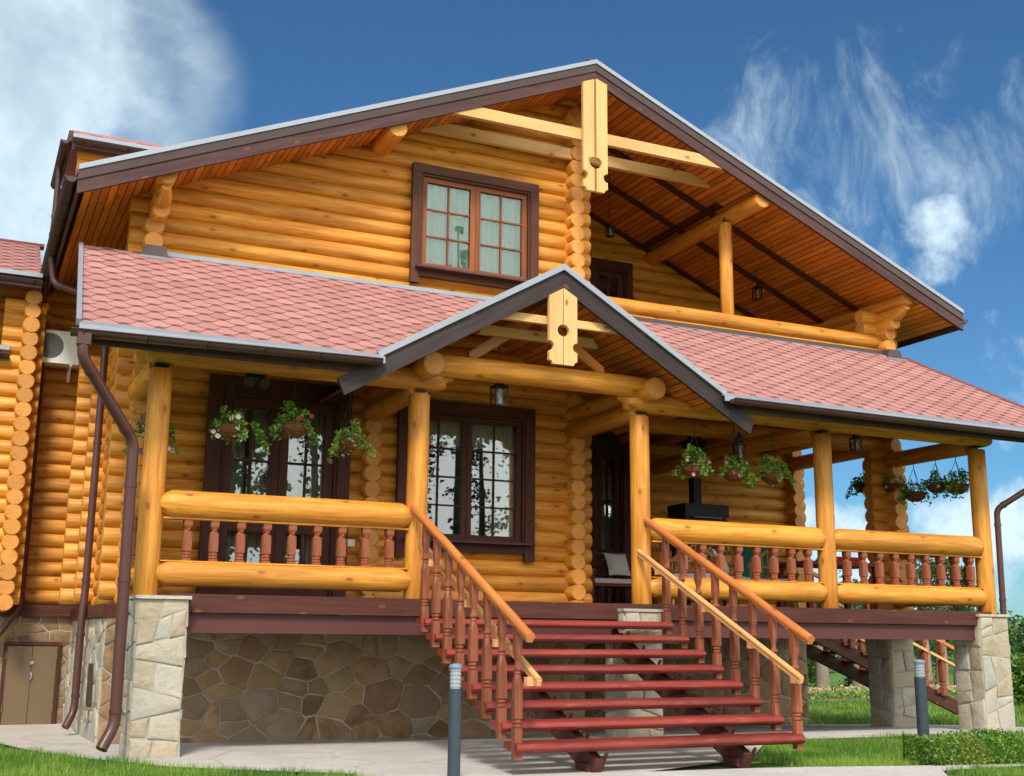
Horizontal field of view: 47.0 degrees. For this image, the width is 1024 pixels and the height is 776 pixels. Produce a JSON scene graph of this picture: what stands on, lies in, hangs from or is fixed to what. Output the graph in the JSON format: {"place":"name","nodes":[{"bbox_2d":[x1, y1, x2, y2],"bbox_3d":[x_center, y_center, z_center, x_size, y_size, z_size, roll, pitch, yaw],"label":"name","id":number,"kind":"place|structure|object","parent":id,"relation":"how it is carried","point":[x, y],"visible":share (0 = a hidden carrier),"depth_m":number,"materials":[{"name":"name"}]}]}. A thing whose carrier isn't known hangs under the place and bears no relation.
{"place":"outdoors","nodes":[
{"label":"outdoors","id":0,"kind":"place"},
{"bbox_2d":[0,644,1023,775],"bbox_3d":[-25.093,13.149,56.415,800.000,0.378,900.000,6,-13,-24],"label":"lawn ground","id":1,"kind":"structure","parent":0,"point":[836,677],"depth_m":12.60,"materials":[{"name":"green plant"}]},
{"bbox_2d":[447,663,462,775],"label":"bollard light","id":2,"kind":"object","parent":1,"relation":"on","point":[454,731],"visible":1,"depth_m":10.07,"materials":[{"name":"grey metal"}]},
{"bbox_2d":[0,723,1023,774],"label":"paved apron","id":3,"kind":"object","parent":1,"relation":"on","point":[485,755],"visible":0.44,"depth_m":12.75,"materials":[{"name":"grey concrete"}]},
{"bbox_2d":[0,58,1023,772],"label":"log house","id":4,"kind":"structure","parent":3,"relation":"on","point":[416,276],"depth_m":15.96,"materials":[{"name":"orange wood"}]},
{"bbox_2d":[0,642,61,724],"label":"cellar door","id":5,"kind":"structure","parent":4,"relation":"in","point":[17,668],"depth_m":17.16,"materials":[{"name":"brown wood"}]},
{"bbox_2d":[42,330,78,381],"bbox_3d":[-6.977,-0.489,17.976,0.660,0.720,0.340,6,-13,-24],"label":"air conditioner","id":6,"kind":"object","parent":4,"relation":"attached to","point":[60,349],"visible":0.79,"depth_m":17.88,"materials":[{"name":"white plastic"}]},
{"bbox_2d":[123,413,180,456],"bbox_3d":[-4.051,0.318,13.365,0.527,0.946,0.485,-10,-16,42],"label":"hanging basket","id":7,"kind":"object","parent":4,"relation":"hanging from","point":[141,427],"visible":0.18,"depth_m":13.29,"materials":[{"name":"plant"}]},
{"bbox_2d":[208,372,271,454],"bbox_3d":[-3.033,0.273,13.192,0.698,0.911,0.440,2,-12,-7],"label":"hanging basket","id":8,"kind":"object","parent":4,"relation":"hanging from","point":[233,430],"visible":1,"depth_m":13.06,"materials":[{"name":"plant"}]},
{"bbox_2d":[244,373,269,388],"bbox_3d":[-2.911,-0.074,13.392,0.290,0.166,0.172,6,-13,-24],"label":"spotlight","id":9,"kind":"object","parent":4,"relation":"attached to","point":[250,378],"visible":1,"depth_m":13.36,"materials":[{"name":"black metal"}]},
{"bbox_2d":[196,373,352,596],"bbox_3d":[-3.052,1.313,15.183,1.880,2.825,0.313,6,-13,-24],"label":"patio door","id":10,"kind":"structure","parent":4,"relation":"in","point":[276,473],"depth_m":15.20,"materials":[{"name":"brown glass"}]},
{"bbox_2d":[268,378,319,446],"bbox_3d":[-2.474,0.277,13.493,0.610,0.783,0.426,5,-13,-18],"label":"hanging basket","id":11,"kind":"object","parent":4,"relation":"hanging from","point":[298,426],"visible":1,"depth_m":13.38,"materials":[{"name":"plant"}]},
{"bbox_2d":[327,392,376,463],"bbox_3d":[-1.848,0.415,13.746,0.578,0.938,0.427,3,-12,-12],"label":"hanging basket","id":12,"kind":"object","parent":4,"relation":"hanging from","point":[349,442],"visible":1,"depth_m":13.66,"materials":[{"name":"plant"}]},
{"bbox_2d":[394,399,535,561],"bbox_3d":[-0.629,1.283,16.256,2.050,2.160,0.359,6,-13,-24],"label":"window","id":13,"kind":"structure","parent":4,"relation":"in","point":[508,433],"depth_m":16.44,"materials":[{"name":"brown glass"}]},
{"bbox_2d":[409,162,538,289],"bbox_3d":[-0.528,-2.250,17.019,1.990,1.770,0.335,6,-13,-24],"label":"window","id":14,"kind":"structure","parent":4,"relation":"in","point":[466,227],"depth_m":17.05,"materials":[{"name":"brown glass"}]},
{"bbox_2d":[490,345,508,407],"bbox_3d":[-0.158,-0.238,14.839,0.204,0.960,0.204,6,-13,-24],"label":"lantern","id":15,"kind":"object","parent":4,"relation":"hanging from","point":[499,388],"visible":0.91,"depth_m":14.73,"materials":[{"name":"black metal"}]},
{"bbox_2d":[606,175,614,237],"bbox_3d":[1.625,-3.111,19.555,0.120,1.260,0.120,6,-13,-24],"label":"lantern","id":16,"kind":"object","parent":4,"relation":"hanging from","point":[609,227],"visible":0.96,"depth_m":19.43,"materials":[{"name":"black metal"}]},
{"bbox_2d":[590,437,631,603],"bbox_3d":[1.385,2.308,20.000,1.350,2.945,0.315,6,-13,-24],"label":"terrace door","id":17,"kind":"structure","parent":4,"relation":"in","point":[614,453],"depth_m":20.13,"materials":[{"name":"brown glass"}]},
{"bbox_2d":[589,257,632,551],"bbox_3d":[1.685,0.273,20.549,0.920,5.171,0.230,6,-13,-24],"label":"balcony door","id":18,"kind":"structure","parent":4,"relation":"in","point":[612,278],"depth_m":21.01,"materials":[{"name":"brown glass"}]},
{"bbox_2d":[590,551,657,603],"bbox_3d":[1.654,3.066,18.690,1.210,0.945,0.550,6,-13,-24],"label":"wooden bench","id":19,"kind":"object","parent":4,"relation":"on","point":[609,583],"visible":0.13,"depth_m":18.62,"materials":[{"name":"wood"}]},
{"bbox_2d":[604,553,630,575],"bbox_3d":[1.690,2.824,18.836,0.420,0.400,0.160,7,-38,-27],"label":"cushion","id":20,"kind":"object","parent":19,"relation":"on","point":[617,564],"visible":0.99,"depth_m":18.76,"materials":[{"name":"white fabric"}]},
{"bbox_2d":[669,545,715,604],"bbox_3d":[2.622,2.692,16.941,0.735,0.979,0.592,-3,-12,15],"label":"wicker chair","id":21,"kind":"object","parent":4,"relation":"on","point":[690,573],"visible":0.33,"depth_m":17.12,"materials":[{"name":"brown wicker"}]},
{"bbox_2d":[672,419,713,478],"bbox_3d":[2.432,0.809,15.722,0.477,0.818,0.513,6,-13,-24],"label":"hanging basket","id":22,"kind":"object","parent":4,"relation":"hanging from","point":[700,468],"visible":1,"depth_m":15.61,"materials":[{"name":"plant"}]},
{"bbox_2d":[667,436,728,605],"bbox_3d":[3.057,2.165,19.213,0.840,2.950,0.592,6,-13,-24],"label":"barbecue stove","id":23,"kind":"object","parent":4,"relation":"on","point":[694,508],"visible":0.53,"depth_m":19.12,"materials":[{"name":"black metal"}]},
{"bbox_2d":[704,546,750,605],"bbox_3d":[3.212,2.846,17.646,0.592,0.979,0.735,-8,-15,35],"label":"wicker chair","id":24,"kind":"object","parent":4,"relation":"on","point":[709,548],"visible":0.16,"depth_m":17.88,"materials":[{"name":"brown wicker"}]},
{"bbox_2d":[711,549,728,573],"bbox_3d":[3.138,2.623,17.721,0.140,0.380,0.380,-27,-31,20],"label":"cushion","id":25,"kind":"object","parent":24,"relation":"on","point":[714,552],"visible":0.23,"depth_m":17.66,"materials":[{"name":"white fabric"}]},
{"bbox_2d":[718,423,757,488],"bbox_3d":[3.030,0.911,15.981,0.568,0.900,0.501,1,-12,-3],"label":"hanging basket","id":26,"kind":"object","parent":4,"relation":"hanging from","point":[737,473],"visible":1,"depth_m":15.84,"materials":[{"name":"plant"}]},
{"bbox_2d":[732,427,746,460],"bbox_3d":[3.168,0.692,16.409,0.169,0.630,0.169,6,-13,-24],"label":"lantern","id":27,"kind":"object","parent":4,"relation":"hanging from","point":[740,442],"visible":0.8,"depth_m":16.34,"materials":[{"name":"black metal"}]},
{"bbox_2d":[729,546,779,606],"bbox_3d":[4.024,3.042,19.376,0.760,1.320,1.241,0,-12,4],"label":"deck chair","id":28,"kind":"object","parent":4,"relation":"on","point":[747,554],"visible":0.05,"depth_m":19.74,"materials":[{"name":"green fabric"}]},
{"bbox_2d":[752,270,761,300],"bbox_3d":[4.279,-2.057,20.608,0.144,1.060,0.144,6,-13,-24],"label":"lantern","id":29,"kind":"object","parent":4,"relation":"hanging from","point":[756,287],"visible":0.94,"depth_m":20.50,"materials":[{"name":"black metal"}]},
{"bbox_2d":[747,550,796,607],"bbox_3d":[4.035,2.978,18.239,0.735,0.979,0.592,1,-12,-2],"label":"wicker chair","id":30,"kind":"object","parent":4,"relation":"on","point":[761,555],"visible":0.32,"depth_m":18.48,"materials":[{"name":"brown wicker"}]},
{"bbox_2d":[752,426,797,490],"bbox_3d":[3.600,0.951,16.203,0.502,0.874,0.584,-8,-15,36],"label":"hanging basket","id":31,"kind":"object","parent":4,"relation":"hanging from","point":[775,476],"visible":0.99,"depth_m":16.14,"materials":[{"name":"plant"}]},
{"bbox_2d":[777,561,881,608],"bbox_3d":[4.883,3.084,18.146,1.500,0.745,0.850,6,-13,-24],"label":"terrace table","id":32,"kind":"object","parent":4,"relation":"on","point":[799,564],"visible":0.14,"depth_m":18.09,"materials":[{"name":"brown wood"}]},
{"bbox_2d":[815,556,859,562],"bbox_3d":[5.090,2.678,18.272,0.620,0.080,0.460,6,-13,-24],"label":"folded tablecloth","id":33,"kind":"object","parent":32,"relation":"on","point":[851,559],"visible":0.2,"depth_m":18.10,"materials":[{"name":"red fabric"}]},
{"bbox_2d":[845,471,865,499],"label":"hanging basket","id":34,"kind":"object","parent":4,"relation":"hanging from","point":[858,484],"visible":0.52,"depth_m":20.04,"materials":[{"name":"plant"}]},
{"bbox_2d":[849,435,861,451],"bbox_3d":[4.974,0.778,17.029,0.144,0.270,0.144,6,-13,-24],"label":"lantern","id":35,"kind":"object","parent":4,"relation":"hanging from","point":[855,438],"visible":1,"depth_m":16.99,"materials":[{"name":"black metal"}]},
{"bbox_2d":[881,473,911,496],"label":"hanging basket","id":36,"kind":"object","parent":4,"relation":"hanging from","point":[888,487],"visible":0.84,"depth_m":19.35,"materials":[{"name":"plant"}]},
{"bbox_2d":[895,464,931,505],"bbox_3d":[6.462,1.533,19.039,0.605,0.791,0.419,0,-12,2],"label":"hanging basket","id":37,"kind":"object","parent":4,"relation":"hanging from","point":[912,495],"visible":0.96,"depth_m":18.92,"materials":[{"name":"plant"}]},
{"bbox_2d":[919,461,953,498],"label":"hanging basket","id":38,"kind":"object","parent":4,"relation":"hanging from","point":[934,487],"visible":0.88,"depth_m":18.52,"materials":[{"name":"plant"}]},
{"bbox_2d":[942,457,968,500],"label":"hanging basket","id":39,"kind":"object","parent":4,"relation":"hanging from","point":[954,487],"visible":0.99,"depth_m":18.13,"materials":[{"name":"plant"}]},
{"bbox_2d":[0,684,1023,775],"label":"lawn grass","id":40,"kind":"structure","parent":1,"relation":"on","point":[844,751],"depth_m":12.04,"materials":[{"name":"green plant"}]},
{"bbox_2d":[807,645,834,686],"bbox_3d":[8.993,8.589,36.672,2.296,1.763,1.930,0,-12,2],"label":"garden shrub","id":41,"kind":"object","parent":1,"relation":"on","point":[811,670],"visible":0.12,"depth_m":36.37,"materials":[{"name":"green plant"}]},
{"bbox_2d":[815,581,857,695],"bbox_3d":[9.136,7.297,34.411,2.263,3.367,1.961,3,-12,-13],"label":"garden tree","id":42,"kind":"object","parent":1,"relation":"on","point":[822,677],"visible":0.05,"depth_m":34.13,"materials":[{"name":"brown plant"}]},
{"bbox_2d":[838,570,865,686],"bbox_3d":[10.603,7.433,35.878,2.140,3.716,1.928,0,-12,2],"label":"garden tree","id":43,"kind":"object","parent":1,"relation":"on","point":[854,683],"visible":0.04,"depth_m":35.62,"materials":[{"name":"green plant"}]},
{"bbox_2d":[837,649,868,692],"bbox_3d":[11.036,8.963,36.717,1.740,1.627,1.370,-3,-12,16],"label":"garden shrub","id":44,"kind":"object","parent":1,"relation":"on","point":[849,680],"visible":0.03,"depth_m":36.74,"materials":[{"name":"green plant"}]},
{"bbox_2d":[808,683,956,701],"bbox_3d":[10.399,8.538,32.903,9.261,0.570,2.123,6,-13,-24],"label":"flower bed","id":45,"kind":"object","parent":1,"relation":"on","point":[858,692],"visible":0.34,"depth_m":32.08,"materials":[{"name":"green plant"}]},
{"bbox_2d":[913,659,929,741],"bbox_3d":[5.008,3.863,14.380,0.154,1.062,0.154,6,-13,-24],"label":"bollard light","id":46,"kind":"object","parent":1,"relation":"on","point":[922,717],"visible":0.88,"depth_m":14.34,"materials":[{"name":"grey metal"}]},
{"bbox_2d":[913,640,936,683],"bbox_3d":[12.940,9.158,39.118,1.901,2.091,2.467,-8,-15,35],"label":"garden shrub","id":47,"kind":"object","parent":1,"relation":"on","point":[916,655],"visible":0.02,"depth_m":38.96,"materials":[{"name":"green plant"}]},
{"bbox_2d":[832,606,1023,666],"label":"distant thicket","id":48,"kind":"object","parent":1,"relation":"on","point":[1014,629],"visible":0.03,"depth_m":60.61,"materials":[{"name":"green plant"}]},
{"bbox_2d":[914,557,959,687],"bbox_3d":[13.687,7.618,38.557,2.029,4.524,1.763,-5,-13,26],"label":"garden tree","id":49,"kind":"object","parent":1,"relation":"on","point":[931,608],"visible":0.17,"depth_m":38.41,"materials":[{"name":"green plant"}]},
{"bbox_2d":[916,561,963,687],"bbox_3d":[14.364,7.923,39.489,1.931,4.332,2.366,-8,-15,35],"label":"garden tree","id":50,"kind":"object","parent":1,"relation":"on","point":[945,654],"visible":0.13,"depth_m":39.13,"materials":[{"name":"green plant"}]},
{"bbox_2d":[919,558,976,685],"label":"garden tree","id":51,"kind":"object","parent":1,"relation":"on","point":[962,584],"visible":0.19,"depth_m":40.07,"materials":[{"name":"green plant"}]},
{"bbox_2d":[902,728,1023,765],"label":"clipped hedge","id":52,"kind":"object","parent":1,"relation":"on","point":[966,747],"visible":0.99,"depth_m":12.07,"materials":[{"name":"green plant"}]},
{"bbox_2d":[1010,653,1023,704],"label":"garden shrub","id":53,"kind":"object","parent":1,"relation":"on","point":[1017,669],"visible":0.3,"depth_m":30.43,"materials":[{"name":"green plant"}]},
{"bbox_2d":[0,0,1023,642],"label":"sky","id":54,"kind":"structure","parent":0,"point":[900,122],"materials":[{"name":"blue"}]},
{"bbox_2d":[357,763,1023,775],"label":"garden path","id":55,"kind":"structure","parent":0,"point":[926,770],"depth_m":11.13,"materials":[{"name":"concrete"}]}
]}

